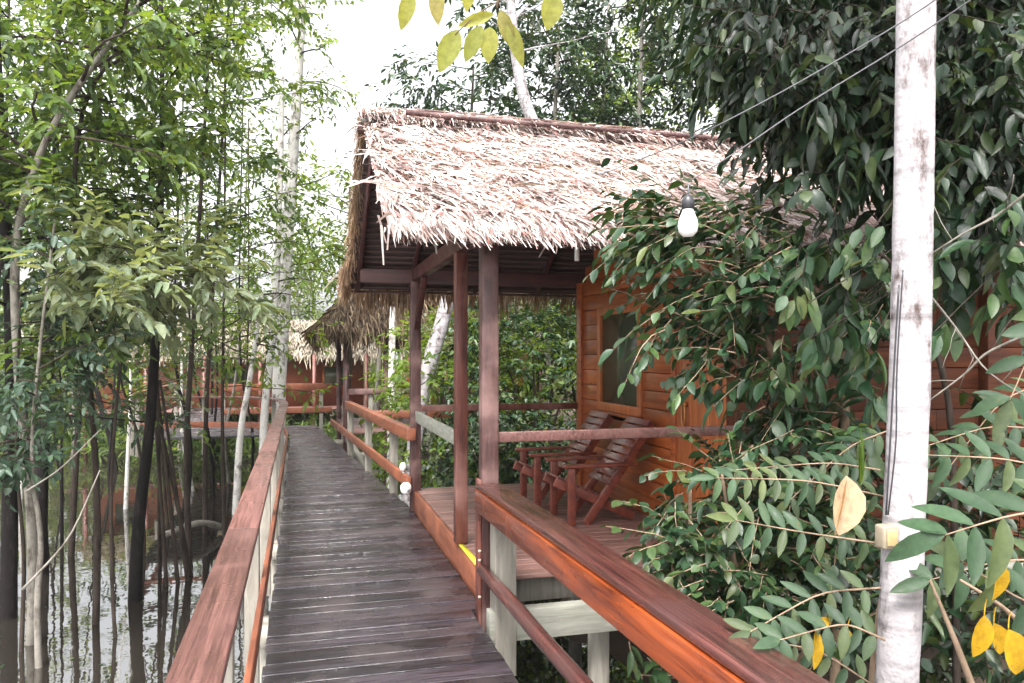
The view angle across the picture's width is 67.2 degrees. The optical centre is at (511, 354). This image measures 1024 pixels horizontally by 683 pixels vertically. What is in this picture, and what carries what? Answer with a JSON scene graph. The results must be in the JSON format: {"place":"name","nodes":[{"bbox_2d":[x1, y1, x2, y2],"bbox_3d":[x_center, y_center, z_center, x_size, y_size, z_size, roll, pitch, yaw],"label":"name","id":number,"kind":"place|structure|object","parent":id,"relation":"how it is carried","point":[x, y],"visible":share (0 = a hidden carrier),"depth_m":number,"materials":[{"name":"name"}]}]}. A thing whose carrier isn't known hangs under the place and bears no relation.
{"place":"outdoors","nodes":[
{"label":"outdoors","id":0,"kind":"place"},
{"bbox_2d":[21,470,100,590],"bbox_3d":[-4.197,1.624,7.184,0.651,1.042,0.057,0,0,-38],"label":"bare branch","id":1,"kind":"object","parent":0,"point":[45,565],"visible":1,"depth_m":7.17,"materials":[{"name":"grey plant"}]},
{"bbox_2d":[0,441,638,682],"bbox_3d":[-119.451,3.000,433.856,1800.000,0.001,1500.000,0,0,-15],"label":"water","id":2,"kind":"structure","parent":0,"point":[144,648],"depth_m":9.45,"materials":[{"name":"black liquid"}]},
{"bbox_2d":[0,220,145,651],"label":"swamp tree","id":3,"kind":"object","parent":2,"relation":"on","point":[47,428],"visible":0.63,"depth_m":7.56,"materials":[{"name":"green plant"}]},
{"bbox_2d":[0,312,146,547],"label":"sapling","id":4,"kind":"object","parent":2,"relation":"in","point":[61,482],"visible":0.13,"depth_m":11.98,"materials":[{"name":"green plant"}]},
{"bbox_2d":[0,0,154,297],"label":"swamp tree","id":5,"kind":"object","parent":2,"relation":"on","point":[7,9],"visible":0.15,"depth_m":10.99,"materials":[{"name":"green plant"}]},
{"bbox_2d":[0,165,170,668],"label":"swamp tree","id":6,"kind":"object","parent":2,"relation":"on","point":[4,421],"visible":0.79,"depth_m":7.38,"materials":[{"name":"green plant"}]},
{"bbox_2d":[28,268,145,470],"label":"sapling","id":7,"kind":"object","parent":2,"relation":"in","point":[98,388],"visible":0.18,"depth_m":19.97,"materials":[{"name":"green plant"}]},
{"bbox_2d":[0,0,185,619],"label":"swamp tree","id":8,"kind":"object","parent":2,"relation":"in","point":[9,568],"visible":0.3,"depth_m":8.73,"materials":[{"name":"green plant"}]},
{"bbox_2d":[0,0,223,576],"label":"swamp tree","id":9,"kind":"object","parent":2,"relation":"on","point":[43,497],"visible":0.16,"depth_m":10.46,"materials":[{"name":"green plant"}]},
{"bbox_2d":[65,98,164,476],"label":"sapling","id":10,"kind":"object","parent":2,"relation":"in","point":[111,429],"visible":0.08,"depth_m":18.98,"materials":[{"name":"green plant"}]},
{"bbox_2d":[0,0,238,645],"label":"swamp tree","id":11,"kind":"object","parent":2,"relation":"on","point":[45,132],"visible":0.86,"depth_m":7.95,"materials":[{"name":"green plant"}]},
{"bbox_2d":[22,203,234,547],"bbox_3d":[-6.114,0.230,12.078,2.181,6.141,2.894,0,0,36],"label":"sapling","id":12,"kind":"object","parent":2,"relation":"in","point":[139,388],"visible":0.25,"depth_m":12.19,"materials":[{"name":"green plant"}]},
{"bbox_2d":[0,0,262,556],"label":"swamp tree","id":13,"kind":"object","parent":2,"relation":"on","point":[73,513],"visible":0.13,"depth_m":11.47,"materials":[{"name":"green plant"}]},
{"bbox_2d":[62,99,212,508],"bbox_3d":[-7.465,-1.104,14.958,2.355,8.811,2.484,0,0,3],"label":"sapling","id":14,"kind":"object","parent":2,"relation":"in","point":[126,484],"visible":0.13,"depth_m":14.98,"materials":[{"name":"green plant"}]},
{"bbox_2d":[0,0,287,624],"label":"swamp tree","id":15,"kind":"object","parent":2,"relation":"on","point":[97,530],"visible":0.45,"depth_m":8.58,"materials":[{"name":"green plant"}]},
{"bbox_2d":[0,166,290,636],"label":"swamp tree","id":16,"kind":"object","parent":2,"relation":"on","point":[143,278],"visible":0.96,"depth_m":7.86,"materials":[{"name":"green plant"}]},
{"bbox_2d":[71,313,220,529],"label":"sapling","id":17,"kind":"object","parent":2,"relation":"in","point":[171,386],"visible":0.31,"depth_m":12.92,"materials":[{"name":"green plant"}]},
{"bbox_2d":[0,0,309,602],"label":"swamp tree","id":18,"kind":"object","parent":2,"relation":"on","point":[160,178],"visible":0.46,"depth_m":9.13,"materials":[{"name":"green plant"}]},
{"bbox_2d":[101,83,216,490],"bbox_3d":[-7.404,-1.547,16.616,2.426,9.713,2.118,0,0,37],"label":"sapling","id":19,"kind":"object","parent":2,"relation":"in","point":[181,429],"visible":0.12,"depth_m":16.97,"materials":[{"name":"green plant"}]},
{"bbox_2d":[157,380,161,577],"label":"leaning stem","id":20,"kind":"object","parent":2,"relation":"on","point":[159,550],"visible":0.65,"depth_m":10.15,"materials":[{"name":"brown plant"}]},
{"bbox_2d":[154,417,168,586],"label":"leaning stem","id":21,"kind":"object","parent":2,"relation":"in","point":[164,555],"visible":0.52,"depth_m":9.98,"materials":[{"name":"brown plant"}]},
{"bbox_2d":[120,197,202,450],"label":"sapling","id":22,"kind":"object","parent":2,"relation":"in","point":[181,209],"visible":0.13,"depth_m":23.96,"materials":[{"name":"green plant"}]},
{"bbox_2d":[157,394,179,583],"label":"leaning stem","id":23,"kind":"object","parent":2,"relation":"on","point":[175,558],"visible":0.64,"depth_m":10.02,"materials":[{"name":"brown plant"}]},
{"bbox_2d":[159,380,188,580],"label":"leaning stem","id":24,"kind":"object","parent":2,"relation":"on","point":[182,542],"visible":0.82,"depth_m":10.03,"materials":[{"name":"brown plant"}]},
{"bbox_2d":[156,405,192,575],"bbox_3d":[-4.448,1.815,10.260,0.232,2.988,0.735,0,0,28],"label":"leaning stem","id":25,"kind":"object","parent":2,"relation":"on","point":[190,571],"visible":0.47,"depth_m":10.10,"materials":[{"name":"brown plant"}]},
{"bbox_2d":[132,312,220,418],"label":"sapling","id":26,"kind":"object","parent":2,"relation":"in","point":[196,346],"visible":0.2,"depth_m":19.98,"materials":[{"name":"green plant"}]},
{"bbox_2d":[127,166,229,499],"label":"sapling","id":27,"kind":"object","parent":2,"relation":"in","point":[210,453],"visible":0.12,"depth_m":15.98,"materials":[{"name":"green plant"}]},
{"bbox_2d":[55,0,321,555],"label":"swamp tree","id":28,"kind":"object","parent":2,"relation":"on","point":[186,467],"visible":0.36,"depth_m":11.46,"materials":[{"name":"green plant"}]},
{"bbox_2d":[120,84,261,497],"bbox_3d":[-6.312,-1.053,15.093,2.757,8.714,1.750,0,0,-15],"label":"sapling","id":29,"kind":"object","parent":2,"relation":"in","point":[232,400],"visible":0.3,"depth_m":15.00,"materials":[{"name":"green plant"}]},
{"bbox_2d":[37,0,347,532],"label":"swamp tree","id":30,"kind":"object","parent":2,"relation":"on","point":[282,23],"visible":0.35,"depth_m":12.99,"materials":[{"name":"green plant"}]},
{"bbox_2d":[165,520,221,536],"bbox_3d":[-5.122,2.810,12.490,0.160,0.277,1.152,0,0,27],"label":"fallen log","id":31,"kind":"object","parent":2,"relation":"on","point":[211,524],"visible":0.69,"depth_m":12.49,"materials":[{"name":"wood"}]},
{"bbox_2d":[155,203,256,476],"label":"sapling","id":32,"kind":"object","parent":2,"relation":"in","point":[215,412],"visible":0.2,"depth_m":18.98,"materials":[{"name":"green plant"}]},
{"bbox_2d":[166,200,266,459],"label":"sapling","id":33,"kind":"object","parent":2,"relation":"in","point":[211,413],"visible":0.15,"depth_m":21.97,"materials":[{"name":"green plant"}]},
{"bbox_2d":[182,104,299,483],"bbox_3d":[-6.249,-1.430,18.069,2.795,9.469,2.243,0,0,1],"label":"sapling","id":34,"kind":"object","parent":2,"relation":"in","point":[230,403],"visible":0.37,"depth_m":17.98,"materials":[{"name":"green plant"}]},
{"bbox_2d":[189,80,296,470],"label":"sapling","id":35,"kind":"object","parent":2,"relation":"in","point":[242,377],"visible":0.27,"depth_m":16.98,"materials":[{"name":"green plant"}]},
{"bbox_2d":[135,16,351,539],"bbox_3d":[-4.497,-1.028,12.581,3.035,8.658,2.959,0,0,10],"label":"swamp tree","id":36,"kind":"object","parent":2,"relation":"on","point":[227,364],"visible":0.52,"depth_m":12.47,"materials":[{"name":"green plant"}]},
{"bbox_2d":[175,265,313,514],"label":"white trunk tree","id":37,"kind":"object","parent":2,"relation":"on","point":[238,462],"visible":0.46,"depth_m":14.45,"materials":[{"name":"green plant"}]},
{"bbox_2d":[188,108,325,395],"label":"sapling","id":38,"kind":"object","parent":2,"relation":"in","point":[249,229],"visible":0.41,"depth_m":16.05,"materials":[{"name":"green plant"}]},
{"bbox_2d":[226,44,333,451],"bbox_3d":[-4.564,-1.265,15.121,1.992,9.133,2.306,0,0,-15],"label":"white trunk tree","id":39,"kind":"object","parent":2,"relation":"on","point":[264,414],"visible":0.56,"depth_m":14.95,"materials":[{"name":"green plant"}]},
{"bbox_2d":[215,0,378,452],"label":"white trunk tree","id":40,"kind":"object","parent":2,"relation":"on","point":[292,152],"visible":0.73,"depth_m":15.41,"materials":[{"name":"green plant"}]},
{"bbox_2d":[260,427,377,682],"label":"walkway joists","id":41,"kind":"object","parent":2,"relation":"in","point":[359,456],"visible":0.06,"depth_m":7.83,"materials":[{"name":"grey wood"}]},
{"bbox_2d":[141,407,517,682],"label":"walkway","id":42,"kind":"structure","parent":41,"relation":"on","point":[370,585],"depth_m":5.55,"materials":[{"name":"wood"}]},
{"bbox_2d":[130,381,192,455],"bbox_3d":[-8.879,1.410,19.855,0.110,1.280,9.000,0,0,-15],"label":"walkway railing","id":43,"kind":"object","parent":42,"relation":"attached to","point":[132,452],"visible":0.22,"depth_m":18.80,"materials":[{"name":"wood"}]},
{"bbox_2d":[135,396,287,682],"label":"walkway railing","id":44,"kind":"object","parent":42,"relation":"on","point":[239,571],"visible":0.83,"depth_m":3.63,"materials":[{"name":"brown wood"}]},
{"bbox_2d":[224,383,331,439],"bbox_3d":[-5.652,1.370,18.550,2.550,1.360,0.160,0,0,-15],"label":"walkway railing","id":45,"kind":"object","parent":42,"relation":"attached to","point":[307,386],"visible":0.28,"depth_m":18.64,"materials":[{"name":"brown wood"}]},
{"bbox_2d":[330,401,415,495],"bbox_3d":[-2.367,1.423,12.056,0.155,1.255,7.918,0,0,-19],"label":"walkway railing","id":46,"kind":"object","parent":42,"relation":"on","point":[395,428],"visible":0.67,"depth_m":10.14,"materials":[{"name":"brown wood"}]},
{"bbox_2d":[363,410,507,461],"bbox_3d":[-1.258,1.482,12.873,2.408,1.135,0.171,0,0,-11],"label":"walkway railing","id":47,"kind":"object","parent":42,"relation":"attached to","point":[401,414],"visible":0.25,"depth_m":12.71,"materials":[{"name":"brown wood"}]},
{"bbox_2d":[386,307,395,488],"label":"white trunk tree","id":48,"kind":"object","parent":2,"relation":"on","point":[392,337],"depth_m":13.95,"materials":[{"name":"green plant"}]},
{"bbox_2d":[401,296,452,506],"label":"white trunk tree","id":49,"kind":"object","parent":2,"relation":"on","point":[436,340],"visible":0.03,"depth_m":11.91,"materials":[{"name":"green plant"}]},
{"bbox_2d":[444,0,622,118],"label":"white trunk tree","id":50,"kind":"object","parent":2,"relation":"on","point":[527,107],"visible":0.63,"depth_m":14.90,"materials":[{"name":"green plant"}]},
{"bbox_2d":[583,158,889,682],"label":"glossy shrub","id":51,"kind":"object","parent":2,"relation":"on","point":[645,241],"visible":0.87,"depth_m":3.61,"materials":[{"name":"green plant"}]},
{"bbox_2d":[600,403,884,682],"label":"bush","id":52,"kind":"object","parent":2,"relation":"on","point":[689,574],"visible":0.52,"depth_m":3.40,"materials":[{"name":"green plant"}]},
{"bbox_2d":[687,428,885,682],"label":"feather leaved plant","id":53,"kind":"object","parent":2,"relation":"on","point":[775,631],"visible":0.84,"depth_m":2.51,"materials":[{"name":"plant"}]},
{"bbox_2d":[812,631,823,668],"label":"yellow leaf","id":54,"kind":"object","parent":53,"relation":"hanging from","point":[818,652],"visible":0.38,"depth_m":2.35,"materials":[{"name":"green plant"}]},
{"bbox_2d":[858,428,864,484],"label":"young shoot","id":55,"kind":"object","parent":53,"relation":"attached to","point":[861,462],"visible":1,"depth_m":2.59,"materials":[{"name":"green plant"}]},
{"bbox_2d":[884,309,1023,682],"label":"feather leaved plant","id":56,"kind":"object","parent":2,"relation":"on","point":[974,550],"visible":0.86,"depth_m":2.30,"materials":[{"name":"plant"}]},
{"bbox_2d":[971,599,994,656],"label":"yellow leaf","id":57,"kind":"object","parent":56,"relation":"attached to","point":[983,636],"visible":1,"depth_m":2.00,"materials":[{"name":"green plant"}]},
{"bbox_2d":[993,607,1006,653],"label":"yellow leaf","id":58,"kind":"object","parent":56,"relation":"attached to","point":[1000,633],"visible":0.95,"depth_m":2.05,"materials":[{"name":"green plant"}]},
{"bbox_2d":[992,568,1009,599],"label":"yellow leaf","id":59,"kind":"object","parent":56,"relation":"attached to","point":[1002,583],"visible":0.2,"depth_m":2.01,"materials":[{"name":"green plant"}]},
{"bbox_2d":[1004,612,1023,673],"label":"yellow leaf","id":60,"kind":"object","parent":56,"relation":"hanging from","point":[1014,648],"visible":1,"depth_m":1.96,"materials":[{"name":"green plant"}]},
{"bbox_2d":[0,0,730,356],"label":"sky","id":61,"kind":"structure","parent":0,"point":[368,32],"materials":[{"name":"white"}]},
{"bbox_2d":[0,357,1023,682],"bbox_3d":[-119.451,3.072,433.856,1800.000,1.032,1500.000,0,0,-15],"label":"ground","id":62,"kind":"structure","parent":0,"point":[618,645],"depth_m":7.79,"materials":[{"name":"green soil"}]},
{"bbox_2d":[0,399,438,463],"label":"bank undergrowth","id":63,"kind":"object","parent":62,"relation":"on","point":[330,430],"visible":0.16,"depth_m":22.86,"materials":[{"name":"green plant"}]},
{"bbox_2d":[69,315,382,450],"bbox_3d":[-9.966,0.890,27.958,10.086,4.619,6.000,0,0,-15],"label":"thatched bungalow","id":64,"kind":"object","parent":62,"relation":"on","point":[316,369],"visible":0.18,"depth_m":26.70,"materials":[{"name":"brown wood"}]},
{"bbox_2d":[322,365,342,386],"bbox_3d":[-6.270,0.750,27.295,0.900,0.800,0.032,0,0,-15],"label":"window","id":65,"kind":"structure","parent":64,"relation":"in","point":[328,372],"depth_m":27.24,"materials":[{"name":"grey glass"}]},
{"bbox_2d":[215,253,294,415],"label":"forest tree","id":66,"kind":"object","parent":62,"relation":"on","point":[245,286],"visible":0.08,"depth_m":34.99,"materials":[{"name":"green plant"}]},
{"bbox_2d":[255,240,336,415],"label":"forest tree","id":67,"kind":"object","parent":62,"relation":"on","point":[299,306],"visible":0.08,"depth_m":33.04,"materials":[{"name":"green plant"}]},
{"bbox_2d":[256,139,356,447],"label":"forest tree","id":68,"kind":"object","parent":62,"relation":"on","point":[333,284],"visible":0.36,"depth_m":20.99,"materials":[{"name":"green plant"}]},
{"bbox_2d":[291,234,341,319],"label":"forest tree","id":69,"kind":"object","parent":62,"relation":"on","point":[318,292],"visible":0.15,"depth_m":34.34,"materials":[{"name":"green plant"}]},
{"bbox_2d":[310,256,382,443],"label":"forest tree","id":70,"kind":"object","parent":62,"relation":"on","point":[377,383],"visible":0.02,"depth_m":24.97,"materials":[{"name":"green plant"}]},
{"bbox_2d":[299,293,501,485],"bbox_3d":[-2.820,0.526,19.014,4.761,5.548,5.010,0,0,-15],"label":"thatched hut","id":71,"kind":"object","parent":62,"relation":"on","point":[351,329],"visible":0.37,"depth_m":16.99,"materials":[{"name":"plant"}]},
{"bbox_2d":[348,387,502,452],"bbox_3d":[-1.771,1.370,16.134,3.250,1.360,0.140,0,0,-15],"label":"walkway railing","id":72,"kind":"object","parent":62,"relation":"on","point":[369,393],"visible":0.33,"depth_m":15.80,"materials":[{"name":"brown wood"}]},
{"bbox_2d":[386,312,518,484],"bbox_3d":[-1.200,1.072,15.605,2.763,4.261,2.858,0,0,-15],"label":"bush","id":73,"kind":"object","parent":62,"relation":"on","point":[443,399],"visible":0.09,"depth_m":15.23,"materials":[{"name":"green plant"}]},
{"bbox_2d":[358,303,562,496],"bbox_3d":[-0.894,1.025,12.979,3.336,4.496,3.621,0,0,-15],"label":"bush","id":74,"kind":"object","parent":62,"relation":"on","point":[394,377],"visible":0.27,"depth_m":12.39,"materials":[{"name":"green plant"}]},
{"bbox_2d":[364,41,575,423],"bbox_3d":[-1.318,-2.941,22.051,6.599,11.688,5.223,0,0,40],"label":"forest tree","id":75,"kind":"object","parent":62,"relation":"on","point":[428,102],"visible":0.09,"depth_m":21.67,"materials":[{"name":"green plant"}]},
{"bbox_2d":[394,299,554,427],"bbox_3d":[-1.448,0.525,25.117,4.941,5.350,5.000,0,0,-15],"label":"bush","id":76,"kind":"object","parent":62,"relation":"on","point":[408,358],"visible":0.03,"depth_m":24.19,"materials":[{"name":"plant"}]},
{"bbox_2d":[398,397,575,540],"bbox_3d":[0.037,1.984,10.723,3.962,2.882,2.284,0,0,-15],"label":"bush","id":77,"kind":"object","parent":62,"relation":"on","point":[448,482],"visible":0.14,"depth_m":10.56,"materials":[{"name":"green plant"}]},
{"bbox_2d":[421,298,575,483],"bbox_3d":[0.450,0.929,12.158,3.816,4.833,2.802,0,0,-15],"label":"bush","id":78,"kind":"object","parent":62,"relation":"on","point":[508,471],"visible":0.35,"depth_m":11.62,"materials":[{"name":"green plant"}]},
{"bbox_2d":[0,267,1023,421],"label":"wood","id":79,"kind":"object","parent":62,"relation":"on","point":[371,367],"visible":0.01,"depth_m":40.50,"materials":[{"name":"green plant"}]},
{"bbox_2d":[499,304,575,478],"bbox_3d":[1.399,0.705,13.035,3.755,5.281,3.154,0,0,-15],"label":"bush","id":80,"kind":"object","parent":62,"relation":"on","point":[542,365],"visible":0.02,"depth_m":12.68,"materials":[{"name":"green plant"}]},
{"bbox_2d":[427,0,672,452],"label":"forest tree","id":81,"kind":"object","parent":62,"relation":"on","point":[530,38],"visible":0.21,"depth_m":17.08,"materials":[{"name":"green plant"}]},
{"bbox_2d":[497,0,694,383],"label":"forest tree","id":82,"kind":"object","parent":62,"relation":"on","point":[553,82],"visible":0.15,"depth_m":18.40,"materials":[{"name":"green plant"}]},
{"bbox_2d":[564,25,668,310],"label":"forest tree","id":83,"kind":"object","parent":62,"relation":"on","point":[628,93],"visible":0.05,"depth_m":26.69,"materials":[{"name":"green plant"}]},
{"bbox_2d":[513,0,746,401],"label":"forest tree","id":84,"kind":"object","parent":62,"relation":"on","point":[640,69],"visible":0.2,"depth_m":16.55,"materials":[{"name":"green plant"}]},
{"bbox_2d":[599,0,746,133],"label":"forest tree","id":85,"kind":"object","parent":62,"relation":"on","point":[645,66],"visible":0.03,"depth_m":19.98,"materials":[{"name":"green plant"}]},
{"bbox_2d":[323,104,1023,682],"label":"thatched bungalow","id":86,"kind":"object","parent":62,"relation":"on","point":[461,212],"visible":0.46,"depth_m":6.21,"materials":[{"name":"brown wood"}]},
{"bbox_2d":[513,410,613,506],"bbox_3d":[0.502,1.037,7.731,0.940,0.916,0.570,0,0,-15],"label":"porch chair","id":87,"kind":"object","parent":86,"relation":"on","point":[535,472],"visible":0.73,"depth_m":7.64,"materials":[{"name":"brown wood"}]},
{"bbox_2d":[542,416,654,525],"bbox_3d":[0.772,1.037,6.975,0.940,0.916,0.570,0,0,-15],"label":"porch chair","id":88,"kind":"object","parent":86,"relation":"on","point":[569,485],"visible":0.91,"depth_m":6.84,"materials":[{"name":"brown wood"}]},
{"bbox_2d":[593,302,646,418],"bbox_3d":[1.079,0.055,7.765,0.103,1.120,1.180,0,0,-15],"label":"window","id":89,"kind":"structure","parent":86,"relation":"in","point":[614,372],"depth_m":7.80,"materials":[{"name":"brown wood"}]},
{"bbox_2d":[475,483,829,682],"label":"walkway railing","id":90,"kind":"object","parent":86,"relation":"attached to","point":[679,636],"visible":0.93,"depth_m":3.01,"materials":[{"name":"brown wood"}]},
{"bbox_2d":[671,284,725,539],"bbox_3d":[1.513,0.455,6.183,0.085,2.050,0.960,0,0,-15],"label":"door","id":91,"kind":"structure","parent":86,"relation":"in","point":[691,413],"depth_m":6.32,"materials":[{"name":"brown wood"}]},
{"bbox_2d":[631,4,810,138],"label":"forest tree","id":92,"kind":"object","parent":62,"relation":"on","point":[680,96],"visible":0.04,"depth_m":16.43,"materials":[{"name":"green plant"}]},
{"bbox_2d":[635,0,1023,313],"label":"overhanging tree","id":93,"kind":"object","parent":62,"relation":"on","point":[835,144],"visible":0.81,"depth_m":3.57,"materials":[{"name":"green plant"}]},
{"bbox_2d":[690,279,1023,682],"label":"undergrowth","id":94,"kind":"object","parent":62,"relation":"on","point":[934,630],"visible":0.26,"depth_m":3.71,"materials":[{"name":"green plant"}]},
{"bbox_2d":[752,189,1023,682],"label":"drooping shrub","id":95,"kind":"object","parent":62,"relation":"on","point":[846,264],"visible":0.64,"depth_m":3.32,"materials":[{"name":"green plant"}]},
{"bbox_2d":[931,319,1023,399],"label":"bare branch","id":96,"kind":"object","parent":95,"relation":"attached to","point":[986,353],"visible":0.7,"depth_m":2.92,"materials":[{"name":"grey plant"}]},
{"bbox_2d":[932,298,1023,395],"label":"bare branch","id":97,"kind":"object","parent":95,"relation":"attached to","point":[956,328],"visible":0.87,"depth_m":2.87,"materials":[{"name":"grey plant"}]},
{"bbox_2d":[874,0,935,682],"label":"white trunk tree","id":98,"kind":"object","parent":62,"relation":"on","point":[898,649],"visible":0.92,"depth_m":2.45,"materials":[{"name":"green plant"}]},
{"bbox_2d":[398,0,562,72],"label":"leafy branch","id":99,"kind":"object","parent":98,"relation":"attached to","point":[485,41],"visible":1,"depth_m":2.60,"materials":[{"name":"plant"}]},
{"bbox_2d":[600,0,934,174],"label":"power cable","id":100,"kind":"object","parent":98,"relation":"attached to","point":[783,90],"visible":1,"depth_m":2.60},
{"bbox_2d":[688,0,970,181],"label":"power cable","id":101,"kind":"object","parent":98,"relation":"attached to","point":[833,88],"visible":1,"depth_m":2.51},
{"bbox_2d":[678,184,697,236],"bbox_3d":[0.594,-0.488,2.600,0.069,0.180,0.069,0,0,-15],"label":"hanging light bulb","id":102,"kind":"object","parent":101,"relation":"hanging from","point":[688,224],"visible":1,"depth_m":2.58,"materials":[{"name":"white glass"}]},
{"bbox_2d":[875,523,898,549],"bbox_3d":[1.196,0.578,2.455,0.060,0.076,0.051,0,0,-15],"label":"junction box","id":103,"kind":"object","parent":98,"relation":"attached to","point":[886,535],"visible":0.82,"depth_m":2.43,"materials":[{"name":"plastic"}]},
{"bbox_2d":[885,270,903,514],"bbox_3d":[1.209,0.119,2.436,0.055,0.776,0.010,0,0,11],"label":"trunk cable","id":104,"kind":"object","parent":98,"relation":"attached to","point":[891,419],"visible":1,"depth_m":2.43,"materials":[{"name":"black plastic"}]},
{"bbox_2d":[933,174,1023,252],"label":"bare branch","id":105,"kind":"object","parent":98,"relation":"attached to","point":[997,214],"visible":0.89,"depth_m":2.71,"materials":[{"name":"grey plant"}]},
{"bbox_2d":[833,476,865,534],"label":"dead leaf","id":106,"kind":"object","parent":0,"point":[849,507],"visible":1,"depth_m":2.23,"materials":[{"name":"beige plant"}]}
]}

